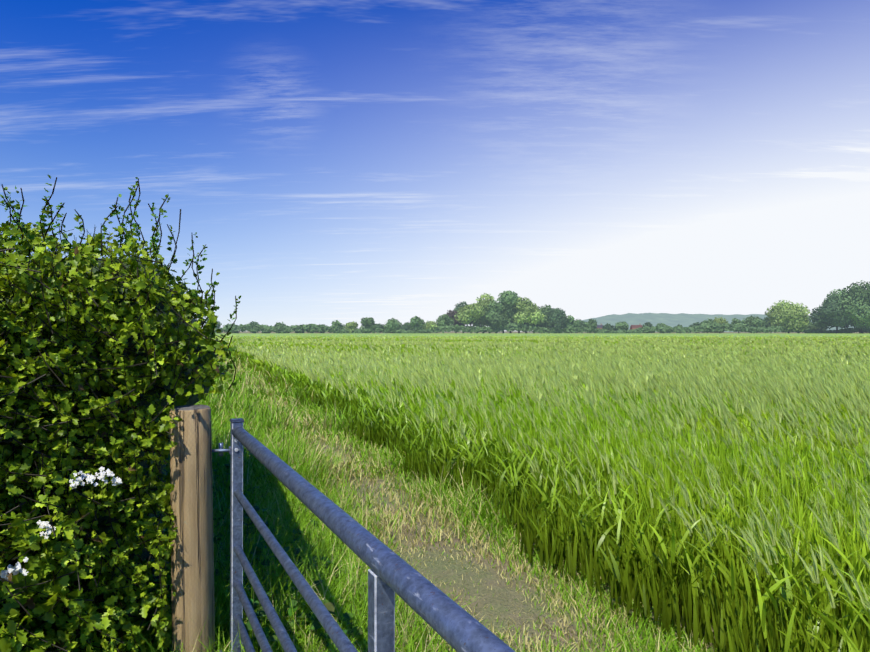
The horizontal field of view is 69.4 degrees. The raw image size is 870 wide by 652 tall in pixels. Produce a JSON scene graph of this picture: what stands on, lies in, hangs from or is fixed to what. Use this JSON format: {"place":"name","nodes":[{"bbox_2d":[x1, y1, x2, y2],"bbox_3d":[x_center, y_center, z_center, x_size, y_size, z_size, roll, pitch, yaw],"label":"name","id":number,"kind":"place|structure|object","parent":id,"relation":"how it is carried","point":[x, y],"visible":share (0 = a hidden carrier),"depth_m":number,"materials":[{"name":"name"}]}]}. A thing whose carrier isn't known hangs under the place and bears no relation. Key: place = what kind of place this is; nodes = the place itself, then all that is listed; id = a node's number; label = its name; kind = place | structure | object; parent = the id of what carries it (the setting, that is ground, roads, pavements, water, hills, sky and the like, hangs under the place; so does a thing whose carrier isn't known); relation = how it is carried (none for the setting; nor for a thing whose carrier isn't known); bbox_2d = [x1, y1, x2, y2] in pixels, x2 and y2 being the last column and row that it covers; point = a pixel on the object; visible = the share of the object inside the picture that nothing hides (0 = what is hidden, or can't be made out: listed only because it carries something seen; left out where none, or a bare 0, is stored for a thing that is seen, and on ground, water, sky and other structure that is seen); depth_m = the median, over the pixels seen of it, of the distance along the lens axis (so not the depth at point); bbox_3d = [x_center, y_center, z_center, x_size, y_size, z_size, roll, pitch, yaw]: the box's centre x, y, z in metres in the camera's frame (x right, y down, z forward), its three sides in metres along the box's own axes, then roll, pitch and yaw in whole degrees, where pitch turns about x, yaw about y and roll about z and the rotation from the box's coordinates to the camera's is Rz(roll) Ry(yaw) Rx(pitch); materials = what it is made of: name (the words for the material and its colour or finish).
{"place":"outdoors","nodes":[
{"label":"outdoors","id":0,"kind":"place"},
{"bbox_2d":[76,344,791,651],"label":"verge grass","id":1,"kind":"structure","parent":0,"point":[263,423],"depth_m":4.65,"materials":[{"name":"green plant"}]},
{"bbox_2d":[0,0,869,330],"label":"sky","id":2,"kind":"structure","parent":0,"point":[344,161],"materials":[{"name":"blue"}]},
{"bbox_2d":[203,333,869,337],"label":"barley canopy","id":3,"kind":"object","parent":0,"point":[540,334],"visible":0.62,"depth_m":167.78,"materials":[{"name":"green plant"}]},
{"bbox_2d":[223,331,858,651],"bbox_3d":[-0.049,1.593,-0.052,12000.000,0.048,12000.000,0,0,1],"label":"ground","id":4,"kind":"structure","parent":0,"point":[501,604],"depth_m":3.96,"materials":[{"name":"soil"}]},
{"bbox_2d":[0,175,240,651],"bbox_3d":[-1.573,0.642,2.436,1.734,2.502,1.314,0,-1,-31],"label":"hawthorn hedge","id":5,"kind":"object","parent":4,"relation":"on","point":[68,609],"visible":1,"depth_m":2.42,"materials":[{"name":"green plant"}]},
{"bbox_2d":[0,467,121,579],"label":"white flowers","id":6,"kind":"object","parent":5,"relation":"attached to","point":[14,570],"visible":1,"depth_m":2.24,"materials":[{"name":"white plant"}]},
{"bbox_2d":[169,405,214,651],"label":"gate post","id":7,"kind":"object","parent":4,"relation":"on","point":[192,555],"visible":0.88,"depth_m":2.58,"materials":[{"name":"brown wood"}]},
{"bbox_2d":[212,418,514,651],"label":"field gate","id":8,"kind":"structure","parent":7,"relation":"attached to","point":[455,626],"depth_m":1.40,"materials":[{"name":"grey metal"}]},
{"bbox_2d":[212,428,362,651],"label":"verge weeds","id":9,"kind":"object","parent":4,"relation":"on","point":[330,607],"visible":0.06,"depth_m":3.39,"materials":[{"name":"green plant"}]},
{"bbox_2d":[204,280,869,332],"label":"hedgerow trees","id":10,"kind":"object","parent":4,"relation":"on","point":[510,311],"visible":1,"depth_m":252.33,"materials":[{"name":"green plant"}]},
{"bbox_2d":[212,334,869,651],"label":"barley crop","id":11,"kind":"object","parent":4,"relation":"on","point":[723,483],"visible":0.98,"depth_m":5.85,"materials":[{"name":"green plant"}]},
{"bbox_2d":[592,324,641,332],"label":"houses","id":12,"kind":"structure","parent":0,"point":[631,326],"depth_m":581.20,"materials":[{"name":"brick"}]},
{"bbox_2d":[582,313,853,331],"bbox_3d":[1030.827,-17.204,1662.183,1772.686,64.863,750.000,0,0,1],"label":"ridge","id":13,"kind":"structure","parent":0,"point":[672,320],"depth_m":1705.88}
]}

